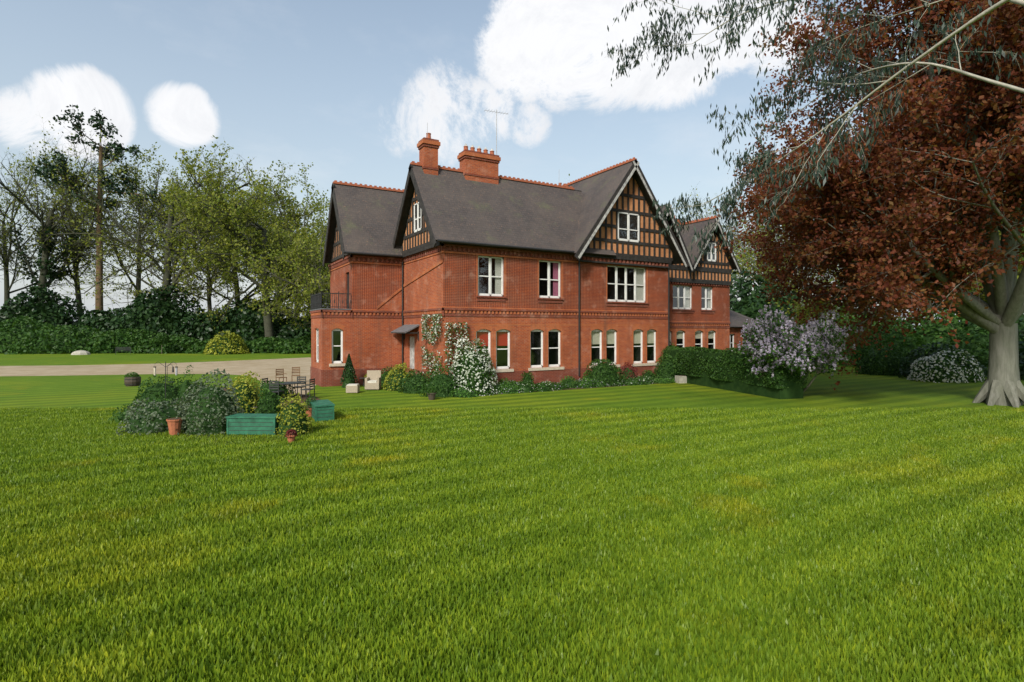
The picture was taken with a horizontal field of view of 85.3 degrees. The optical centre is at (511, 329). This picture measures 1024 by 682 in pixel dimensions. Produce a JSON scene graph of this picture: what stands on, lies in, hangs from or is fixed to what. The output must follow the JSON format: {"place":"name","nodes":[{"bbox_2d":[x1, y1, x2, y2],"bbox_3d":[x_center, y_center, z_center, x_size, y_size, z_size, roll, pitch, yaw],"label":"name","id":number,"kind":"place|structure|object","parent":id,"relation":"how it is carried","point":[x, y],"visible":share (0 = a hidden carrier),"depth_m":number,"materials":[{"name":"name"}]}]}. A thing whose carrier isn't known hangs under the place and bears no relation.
{"place":"outdoors","nodes":[
{"label":"outdoors","id":0,"kind":"place"},
{"bbox_2d":[151,387,326,443],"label":"bed soil","id":1,"kind":"structure","parent":0,"point":[304,398],"depth_m":24.22,"materials":[{"name":"brown soil"}]},
{"bbox_2d":[108,397,186,422],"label":"shrub","id":2,"kind":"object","parent":1,"relation":"on","point":[121,413],"depth_m":19.16,"materials":[{"name":"green plant"}]},
{"bbox_2d":[116,397,187,435],"bbox_3d":[-10.947,2.651,17.354,2.290,1.092,1.849,0,0,-30],"label":"shrub","id":3,"kind":"object","parent":1,"relation":"on","point":[142,404],"visible":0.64,"depth_m":16.82,"materials":[{"name":"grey plant"}]},
{"bbox_2d":[131,375,182,404],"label":"island shrub","id":4,"kind":"object","parent":1,"relation":"on","point":[171,382],"visible":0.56,"depth_m":23.02,"materials":[{"name":"green plant"}]},
{"bbox_2d":[154,362,177,397],"bbox_3d":[-12.833,2.172,20.595,0.893,1.957,0.178,0,0,-4],"label":"bird feeder","id":5,"kind":"object","parent":1,"relation":"on","point":[176,369],"visible":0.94,"depth_m":20.60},
{"bbox_2d":[166,418,182,434],"bbox_3d":[-9.991,2.898,16.481,0.432,0.503,0.432,0,0,-30],"label":"flower pot","id":6,"kind":"object","parent":1,"relation":"on","point":[174,425],"visible":0.78,"depth_m":16.35,"materials":[{"name":"ceramic"}]},
{"bbox_2d":[177,365,196,410],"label":"shrub","id":7,"kind":"object","parent":1,"relation":"on","point":[185,375],"visible":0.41,"depth_m":20.68,"materials":[{"name":"green plant"}]},
{"bbox_2d":[175,368,243,435],"bbox_3d":[-9.241,2.193,17.113,1.952,1.999,1.884,0,0,17],"label":"shrub","id":8,"kind":"object","parent":1,"relation":"on","point":[232,392],"visible":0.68,"depth_m":16.76,"materials":[{"name":"green plant"}]},
{"bbox_2d":[227,371,262,413],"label":"golden shrub","id":9,"kind":"object","parent":1,"relation":"on","point":[242,377],"visible":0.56,"depth_m":19.75,"materials":[{"name":"yellow plant"}]},
{"bbox_2d":[225,413,279,435],"bbox_3d":[-7.704,2.865,16.717,1.510,0.570,0.610,0,0,3],"label":"planter box","id":10,"kind":"object","parent":1,"relation":"on","point":[250,424],"visible":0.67,"depth_m":16.45,"materials":[{"name":"paint"}]},
{"bbox_2d":[255,388,285,413],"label":"island shrub","id":11,"kind":"object","parent":1,"relation":"on","point":[278,397],"visible":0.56,"depth_m":19.32,"materials":[{"name":"green plant"}]},
{"bbox_2d":[253,380,296,398],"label":"shrub","id":12,"kind":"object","parent":1,"relation":"on","point":[287,389],"depth_m":25.01,"materials":[{"name":"green plant"}]},
{"bbox_2d":[269,381,284,399],"bbox_3d":[-10.288,2.690,24.329,0.460,0.920,0.460,0,0,8],"label":"garden chair","id":13,"kind":"object","parent":1,"relation":"on","point":[278,391],"visible":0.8,"depth_m":24.11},
{"bbox_2d":[279,381,300,395],"bbox_3d":[-10.153,2.786,25.259,1.100,0.732,1.100,0,0,-30],"label":"round garden table","id":14,"kind":"object","parent":1,"relation":"on","point":[292,382],"visible":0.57,"depth_m":25.20,"materials":[{"name":"black metal"}]},
{"bbox_2d":[274,391,312,437],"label":"pale shrub","id":15,"kind":"object","parent":1,"relation":"on","point":[296,401],"visible":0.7,"depth_m":16.45,"materials":[{"name":"green plant"}]},
{"bbox_2d":[294,376,305,395],"bbox_3d":[-10.018,2.690,26.189,0.460,0.920,0.460,0,0,8],"label":"garden chair","id":16,"kind":"object","parent":1,"relation":"on","point":[301,387],"visible":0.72,"depth_m":26.37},
{"bbox_2d":[300,378,314,399],"bbox_3d":[-9.223,2.690,25.125,0.460,0.920,0.460,0,0,8],"label":"garden chair","id":17,"kind":"object","parent":1,"relation":"on","point":[309,384],"visible":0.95,"depth_m":25.00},
{"bbox_2d":[306,407,311,416],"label":"plant pot","id":18,"kind":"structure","parent":1,"relation":"on","point":[309,411],"depth_m":19.75,"materials":[{"name":"ceramic"}]},
{"bbox_2d":[302,396,315,409],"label":"potted plant","id":19,"kind":"object","parent":18,"relation":"on","point":[307,401],"visible":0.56,"depth_m":19.78,"materials":[{"name":"green plant"}]},
{"bbox_2d":[309,399,334,421],"bbox_3d":[-6.716,2.865,19.627,0.660,0.570,1.560,0,0,-27],"label":"planter box","id":20,"kind":"object","parent":1,"relation":"on","point":[323,410],"visible":0.78,"depth_m":19.02,"materials":[{"name":"paint"}]},
{"bbox_2d":[0,0,959,328],"label":"sky","id":21,"kind":"structure","parent":0,"point":[350,89],"materials":[{"name":"blue"}]},
{"bbox_2d":[0,331,1023,681],"bbox_3d":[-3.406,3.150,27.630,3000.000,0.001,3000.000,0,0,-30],"label":"lawn","id":22,"kind":"structure","parent":0,"point":[114,391],"depth_m":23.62,"materials":[{"name":"green plant"}]},
{"bbox_2d":[0,194,31,278],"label":"bare tree","id":23,"kind":"object","parent":22,"relation":"on","point":[7,254],"depth_m":88.34,"materials":[{"name":"plant"}]},
{"bbox_2d":[0,316,55,353],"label":"laurel bank","id":24,"kind":"structure","parent":22,"relation":"on","point":[24,321],"depth_m":73.92,"materials":[{"name":"green plant"}]},
{"bbox_2d":[0,285,88,330],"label":"shrub","id":25,"kind":"object","parent":22,"relation":"on","point":[7,310],"visible":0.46,"depth_m":82.56,"materials":[{"name":"green plant"}]},
{"bbox_2d":[8,222,85,289],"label":"tree","id":26,"kind":"object","parent":22,"relation":"on","point":[50,274],"visible":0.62,"depth_m":91.11,"materials":[{"name":"green plant"}]},
{"bbox_2d":[4,324,104,353],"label":"laurel bank","id":27,"kind":"structure","parent":22,"relation":"on","point":[40,335],"depth_m":71.75,"materials":[{"name":"green plant"}]},
{"bbox_2d":[0,143,117,304],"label":"tree","id":28,"kind":"object","parent":22,"relation":"on","point":[7,291],"depth_m":97.19,"materials":[{"name":"green plant"}]},
{"bbox_2d":[0,117,134,303],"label":"tree","id":29,"kind":"object","parent":22,"relation":"on","point":[45,254],"depth_m":90.21,"materials":[{"name":"green plant"}]},
{"bbox_2d":[3,117,151,319],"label":"tree","id":30,"kind":"object","parent":22,"relation":"on","point":[75,278],"depth_m":96.12,"materials":[{"name":"green plant"}]},
{"bbox_2d":[71,350,90,354],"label":"garden rock","id":31,"kind":"object","parent":22,"relation":"on","point":[81,352],"visible":1,"depth_m":68.60,"materials":[{"name":"stone"}]},
{"bbox_2d":[77,307,125,330],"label":"shrub","id":32,"kind":"object","parent":22,"relation":"on","point":[91,318],"visible":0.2,"depth_m":83.52,"materials":[{"name":"green plant"}]},
{"bbox_2d":[27,104,176,312],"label":"tall pine tree","id":33,"kind":"object","parent":22,"relation":"on","point":[100,122],"depth_m":90.15,"materials":[{"name":"green plant"}]},
{"bbox_2d":[83,328,156,353],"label":"laurel bank","id":34,"kind":"structure","parent":22,"relation":"on","point":[134,334],"depth_m":73.50,"materials":[{"name":"green plant"}]},
{"bbox_2d":[11,142,239,304],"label":"tree","id":35,"kind":"object","parent":22,"relation":"on","point":[137,181],"depth_m":94.61,"materials":[{"name":"green plant"}]},
{"bbox_2d":[124,377,140,385],"bbox_3d":[-21.117,2.900,30.972,0.790,0.500,0.810,0,0,-30],"label":"barrel planter","id":36,"kind":"object","parent":22,"relation":"on","point":[132,381],"visible":0.98,"depth_m":30.67,"materials":[{"name":"brown wood"}]},
{"bbox_2d":[124,372,140,377],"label":"potted plant","id":37,"kind":"object","parent":36,"relation":"in","point":[135,374],"visible":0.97,"depth_m":30.86,"materials":[{"name":"green plant"}]},
{"bbox_2d":[100,285,204,334],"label":"bush","id":38,"kind":"object","parent":22,"relation":"on","point":[140,300],"visible":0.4,"depth_m":82.47,"materials":[{"name":"green plant"}]},
{"bbox_2d":[0,357,315,394],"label":"gravel forecourt","id":39,"kind":"structure","parent":22,"relation":"on","point":[264,368],"depth_m":43.54,"materials":[{"name":"beige gravel"}]},
{"bbox_2d":[276,369,286,381],"bbox_3d":[-12.984,2.690,31.315,0.460,0.920,0.460,0,0,43],"label":"wooden garden chair","id":40,"kind":"object","parent":39,"relation":"on","point":[279,372],"visible":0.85,"depth_m":31.41,"materials":[{"name":"brown wood"}]},
{"bbox_2d":[291,367,299,380],"bbox_3d":[-12.746,2.690,32.795,0.460,0.920,0.460,0,0,-19],"label":"wooden garden chair","id":41,"kind":"object","parent":39,"relation":"on","point":[296,372],"visible":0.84,"depth_m":32.96,"materials":[{"name":"brown wood"}]},
{"bbox_2d":[56,153,262,310],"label":"bare twiggy tree","id":42,"kind":"object","parent":22,"relation":"on","point":[188,283],"depth_m":85.83,"materials":[{"name":"green plant"}]},
{"bbox_2d":[154,332,168,344],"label":"topiary ball","id":43,"kind":"object","parent":22,"relation":"on","point":[161,338],"visible":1,"depth_m":70.70,"materials":[{"name":"green plant"}]},
{"bbox_2d":[30,126,296,309],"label":"bare twiggy tree","id":44,"kind":"object","parent":22,"relation":"on","point":[166,273],"depth_m":86.23,"materials":[{"name":"green plant"}]},
{"bbox_2d":[133,334,199,353],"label":"laurel bank","id":45,"kind":"structure","parent":22,"relation":"on","point":[142,347],"depth_m":72.68,"materials":[{"name":"green plant"}]},
{"bbox_2d":[185,339,209,353],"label":"bush","id":46,"kind":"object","parent":22,"relation":"on","point":[199,346],"depth_m":72.68,"materials":[{"name":"green plant"}]},
{"bbox_2d":[170,311,231,339],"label":"bush","id":47,"kind":"object","parent":22,"relation":"on","point":[188,321],"visible":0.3,"depth_m":82.55,"materials":[{"name":"green plant"}]},
{"bbox_2d":[203,330,250,354],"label":"golden shrub","id":48,"kind":"object","parent":22,"relation":"on","point":[218,336],"visible":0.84,"depth_m":70.09,"materials":[{"name":"yellow plant"}]},
{"bbox_2d":[133,141,329,311],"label":"tree","id":49,"kind":"object","parent":22,"relation":"on","point":[195,288],"depth_m":93.62,"materials":[{"name":"green plant"}]},
{"bbox_2d":[140,135,329,337],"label":"tree","id":50,"kind":"object","parent":22,"relation":"on","point":[251,214],"depth_m":75.34,"materials":[{"name":"green plant"}]},
{"bbox_2d":[204,298,292,340],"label":"bush","id":51,"kind":"object","parent":22,"relation":"on","point":[234,314],"visible":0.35,"depth_m":81.33,"materials":[{"name":"green plant"}]},
{"bbox_2d":[242,336,287,353],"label":"laurel bank","id":52,"kind":"structure","parent":22,"relation":"on","point":[265,341],"depth_m":73.58,"materials":[{"name":"green plant"}]},
{"bbox_2d":[239,198,329,331],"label":"tree","id":53,"kind":"object","parent":22,"relation":"on","point":[305,275],"depth_m":69.46,"materials":[{"name":"green plant"}]},
{"bbox_2d":[245,160,329,317],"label":"tree","id":54,"kind":"object","parent":22,"relation":"on","point":[263,180],"depth_m":90.70,"materials":[{"name":"green plant"}]},
{"bbox_2d":[286,434,295,442],"bbox_3d":[-6.149,3.038,15.487,0.259,0.223,0.259,0,0,-30],"label":"terracotta pot","id":55,"kind":"object","parent":22,"relation":"on","point":[292,438],"visible":0.79,"depth_m":15.41,"materials":[{"name":"orange ceramic"}]},
{"bbox_2d":[285,429,297,437],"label":"potted flowers","id":56,"kind":"object","parent":55,"relation":"in","point":[289,431],"visible":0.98,"depth_m":15.43,"materials":[{"name":"red plant"}]},
{"bbox_2d":[274,334,310,353],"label":"laurel bank","id":57,"kind":"structure","parent":22,"relation":"on","point":[287,346],"depth_m":71.90,"materials":[{"name":"green plant"}]},
{"bbox_2d":[274,316,310,339],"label":"bush","id":58,"kind":"object","parent":22,"relation":"on","point":[281,332],"visible":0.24,"depth_m":80.57,"materials":[{"name":"green plant"}]},
{"bbox_2d":[340,354,358,385],"bbox_3d":[-8.835,2.183,30.245,1.048,1.765,1.035,0,0,-30],"label":"dwarf conifer","id":59,"kind":"object","parent":22,"relation":"on","point":[350,367],"visible":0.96,"depth_m":30.11,"materials":[{"name":"green plant"}]},
{"bbox_2d":[346,384,359,392],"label":"stone block","id":60,"kind":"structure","parent":22,"relation":"on","point":[352,388],"depth_m":27.30,"materials":[{"name":"beige stone"}]},
{"bbox_2d":[365,370,380,389],"bbox_3d":[-7.263,2.660,29.087,0.720,0.980,0.720,0,0,-4],"label":"wicker armchair","id":61,"kind":"object","parent":22,"relation":"on","point":[373,379],"visible":1,"depth_m":29.01,"materials":[{"name":"beige wicker"}]},
{"bbox_2d":[381,365,393,384],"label":"green shrub","id":62,"kind":"object","parent":22,"relation":"on","point":[384,369],"depth_m":31.20,"materials":[{"name":"green plant"}]},
{"bbox_2d":[383,363,411,390],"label":"golden shrub","id":63,"kind":"object","parent":22,"relation":"on","point":[392,372],"visible":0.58,"depth_m":28.70,"materials":[{"name":"yellow plant"}]},
{"bbox_2d":[397,369,429,393],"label":"green shrub","id":64,"kind":"object","parent":22,"relation":"on","point":[408,377],"depth_m":27.52,"materials":[{"name":"green plant"}]},
{"bbox_2d":[427,392,436,399],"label":"plant pot","id":65,"kind":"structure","parent":22,"relation":"on","point":[432,395],"depth_m":24.73,"materials":[{"name":"grey ceramic"}]},
{"bbox_2d":[419,364,459,397],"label":"shrub","id":66,"kind":"object","parent":22,"relation":"on","point":[430,379],"visible":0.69,"depth_m":26.10,"materials":[{"name":"green plant"}]},
{"bbox_2d":[449,386,486,397],"bbox_3d":[-2.186,2.908,26.341,1.842,0.559,1.831,0,0,-30],"label":"border mound","id":67,"kind":"object","parent":22,"relation":"on","point":[454,391],"visible":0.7,"depth_m":25.79,"materials":[{"name":"green plant"}]},
{"bbox_2d":[449,337,498,395],"bbox_3d":[-1.909,1.782,27.241,2.500,2.789,2.608,0,0,18],"label":"white flowering shrub","id":68,"kind":"object","parent":22,"relation":"on","point":[470,357],"visible":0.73,"depth_m":26.53,"materials":[{"name":"white plant"}]},
{"bbox_2d":[0,292,1023,436],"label":"shrub","id":69,"kind":"object","parent":22,"relation":"on","point":[795,391],"visible":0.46,"depth_m":28.59,"materials":[{"name":"green plant"}]},
{"bbox_2d":[309,109,760,386],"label":"house","id":70,"kind":"structure","parent":22,"relation":"on","point":[544,281],"depth_m":31.85,"materials":[{"name":"red brick"}]},
{"bbox_2d":[421,314,469,376],"bbox_3d":[-3.727,0.890,28.191,1.498,3.379,3.052,0,0,-62],"label":"climbing plant","id":71,"kind":"object","parent":70,"relation":"attached to","point":[432,353],"depth_m":27.92,"materials":[{"name":"plant"}]},
{"bbox_2d":[585,358,624,385],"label":"bush","id":72,"kind":"object","parent":22,"relation":"on","point":[616,369],"visible":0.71,"depth_m":31.02,"materials":[{"name":"green plant"}]},
{"bbox_2d":[675,375,686,382],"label":"stone block","id":73,"kind":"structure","parent":22,"relation":"on","point":[680,378],"depth_m":32.50,"materials":[{"name":"stone"}]},
{"bbox_2d":[673,186,764,296],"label":"bare tree","id":74,"kind":"object","parent":22,"relation":"on","point":[737,229],"depth_m":88.14,"materials":[{"name":"plant"}]},
{"bbox_2d":[660,345,807,388],"bbox_3d":[11.270,1.790,30.647,1.948,1.812,11.776,0,0,-14],"label":"hedge beside house","id":75,"kind":"object","parent":22,"relation":"on","point":[727,352],"visible":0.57,"depth_m":29.06,"materials":[{"name":"green plant"}]},
{"bbox_2d":[728,206,793,291],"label":"bare tree","id":76,"kind":"object","parent":22,"relation":"on","point":[752,266],"depth_m":77.27,"materials":[{"name":"plant"}]},
{"bbox_2d":[730,268,815,347],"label":"evergreen","id":77,"kind":"object","parent":22,"relation":"on","point":[743,287],"visible":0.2,"depth_m":57.67,"materials":[{"name":"green plant"}]},
{"bbox_2d":[734,304,863,392],"bbox_3d":[13.364,0.968,26.118,5.968,4.433,5.090,0,0,-30],"label":"lilac bush","id":78,"kind":"object","parent":22,"relation":"on","point":[807,334],"depth_m":24.77,"materials":[{"name":"purple plant"}]},
{"bbox_2d":[780,219,842,293],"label":"bare tree","id":79,"kind":"object","parent":22,"relation":"on","point":[816,273],"depth_m":82.96,"materials":[{"name":"plant"}]},
{"bbox_2d":[807,306,892,361],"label":"shrub","id":80,"kind":"object","parent":22,"relation":"on","point":[853,317],"visible":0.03,"depth_m":54.68,"materials":[{"name":"green plant"}]},
{"bbox_2d":[713,0,1023,405],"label":"copper beech","id":81,"kind":"object","parent":22,"relation":"on","point":[1009,34],"depth_m":21.75,"materials":[{"name":"brown plant"}]},
{"bbox_2d":[839,318,925,366],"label":"green shrub","id":82,"kind":"object","parent":22,"relation":"on","point":[918,338],"visible":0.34,"depth_m":46.27,"materials":[{"name":"green plant"}]},
{"bbox_2d":[855,337,910,375],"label":"dark shrub","id":83,"kind":"object","parent":22,"relation":"on","point":[875,352],"visible":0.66,"depth_m":38.48,"materials":[{"name":"green plant"}]},
{"bbox_2d":[830,202,1001,329],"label":"tree","id":84,"kind":"object","parent":22,"relation":"on","point":[930,305],"depth_m":64.11,"materials":[{"name":"plant"}]},
{"bbox_2d":[898,342,987,380],"bbox_3d":[27.718,2.030,35.595,5.022,2.462,4.326,0,0,-30],"label":"dark shrub","id":85,"kind":"object","parent":22,"relation":"on","point":[930,353],"visible":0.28,"depth_m":35.58,"materials":[{"name":"green plant"}]},
{"bbox_2d":[904,309,982,352],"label":"shrub","id":86,"kind":"object","parent":22,"relation":"on","point":[937,319],"visible":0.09,"depth_m":50.17,"materials":[{"name":"green plant"}]},
{"bbox_2d":[907,349,984,382],"bbox_3d":[26.731,2.234,34.525,5.134,1.987,3.846,0,0,-30],"label":"flowering bush","id":87,"kind":"object","parent":22,"relation":"on","point":[976,377],"visible":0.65,"depth_m":33.40,"materials":[{"name":"green plant"}]},
{"bbox_2d":[935,325,1023,373],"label":"green shrub","id":88,"kind":"object","parent":22,"relation":"on","point":[972,333],"visible":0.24,"depth_m":40.83,"materials":[{"name":"green plant"}]},
{"bbox_2d":[963,315,1023,331],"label":"shrub","id":89,"kind":"object","parent":22,"relation":"on","point":[1021,318],"visible":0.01,"depth_m":45.76,"materials":[{"name":"green plant"}]},
{"bbox_2d":[972,379,1023,407],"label":"tree roots","id":90,"kind":"object","parent":22,"relation":"on","point":[1009,389],"visible":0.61,"depth_m":22.98,"materials":[{"name":"grey plant"}]},
{"bbox_2d":[1018,329,1023,379],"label":"green shrub","id":91,"kind":"object","parent":22,"relation":"on","point":[1021,348],"visible":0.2,"depth_m":35.72,"materials":[{"name":"green plant"}]},
{"bbox_2d":[489,383,659,394],"bbox_3d":[3.850,3.145,30.667,15.000,0.001,1.950,0,0,-30],"label":"flower bed","id":92,"kind":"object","parent":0,"point":[584,388],"depth_m":29.55,"materials":[{"name":"brown soil"}]},
{"bbox_2d":[500,380,522,393],"bbox_3d":[-0.116,2.865,27.879,1.508,0.661,1.707,0,0,-30],"label":"border mound","id":93,"kind":"object","parent":92,"relation":"on","point":[507,381],"visible":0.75,"depth_m":27.49,"materials":[{"name":"green plant"}]},
{"bbox_2d":[516,380,537,392],"bbox_3d":[0.494,2.887,28.175,1.678,0.613,1.442,0,0,-30],"label":"border mound","id":94,"kind":"object","parent":92,"relation":"on","point":[523,382],"visible":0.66,"depth_m":28.05,"materials":[{"name":"green plant"}]},
{"bbox_2d":[520,371,533,385],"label":"bush","id":95,"kind":"object","parent":92,"relation":"on","point":[527,376],"visible":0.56,"depth_m":29.28,"materials":[{"name":"green plant"}]},
{"bbox_2d":[533,381,552,391],"bbox_3d":[1.517,2.915,28.466,1.226,0.553,1.103,0,0,-30],"label":"border mound","id":96,"kind":"object","parent":92,"relation":"on","point":[541,384],"visible":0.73,"depth_m":28.25,"materials":[{"name":"green plant"}]},
{"bbox_2d":[544,381,568,389],"bbox_3d":[1.983,2.969,29.318,2.130,0.450,1.587,0,0,-30],"label":"border mound","id":97,"kind":"object","parent":92,"relation":"on","point":[562,384],"visible":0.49,"depth_m":29.16,"materials":[{"name":"green plant"}]},
{"bbox_2d":[560,376,580,387],"bbox_3d":[3.219,2.860,30.218,1.233,0.658,1.247,0,0,17],"label":"border mound","id":98,"kind":"object","parent":92,"relation":"on","point":[567,379],"visible":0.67,"depth_m":30.00,"materials":[{"name":"green plant"}]},
{"bbox_2d":[577,377,596,387],"bbox_3d":[3.958,2.907,30.477,1.754,0.558,1.467,0,0,-30],"label":"border mound","id":99,"kind":"object","parent":92,"relation":"on","point":[586,382],"visible":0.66,"depth_m":30.01,"materials":[{"name":"green plant"}]},
{"bbox_2d":[622,362,637,377],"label":"red bush","id":100,"kind":"object","parent":92,"relation":"on","point":[628,365],"visible":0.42,"depth_m":32.38,"materials":[{"name":"green plant"}]},
{"bbox_2d":[622,377,649,385],"bbox_3d":[6.882,2.959,31.971,2.085,0.454,1.689,0,0,-30],"label":"border mound","id":101,"kind":"object","parent":92,"relation":"on","point":[636,381],"visible":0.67,"depth_m":31.45,"materials":[{"name":"green plant"}]},
{"bbox_2d":[636,375,658,383],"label":"border mound","id":102,"kind":"object","parent":92,"relation":"on","point":[645,377],"visible":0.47,"depth_m":32.29,"materials":[{"name":"green plant"}]},
{"bbox_2d":[654,378,675,383],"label":"border mound","id":103,"kind":"object","parent":92,"relation":"on","point":[668,379],"visible":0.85,"depth_m":32.45,"materials":[{"name":"green plant"}]},
{"bbox_2d":[653,353,678,378],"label":"bush","id":104,"kind":"object","parent":92,"relation":"on","point":[662,359],"visible":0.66,"depth_m":33.65,"materials":[{"name":"green plant"}]},
{"bbox_2d":[604,0,1023,261],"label":"eucalyptus","id":105,"kind":"object","parent":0,"point":[734,41],"depth_m":15.91,"materials":[{"name":"green plant"}]},
{"bbox_2d":[788,268,851,372],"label":"tree","id":106,"kind":"object","parent":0,"point":[798,311],"depth_m":41.34,"materials":[{"name":"plant"}]},
{"bbox_2d":[732,189,981,327],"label":"tree","id":107,"kind":"object","parent":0,"point":[748,264],"depth_m":61.04,"materials":[{"name":"green plant"}]},
{"bbox_2d":[955,229,1023,319],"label":"tree","id":108,"kind":"object","parent":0,"point":[1019,268],"depth_m":57.03,"materials":[{"name":"plant"}]},
{"bbox_2d":[967,231,1022,296],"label":"tree","id":109,"kind":"object","parent":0,"point":[978,284],"depth_m":60.30,"materials":[{"name":"plant"}]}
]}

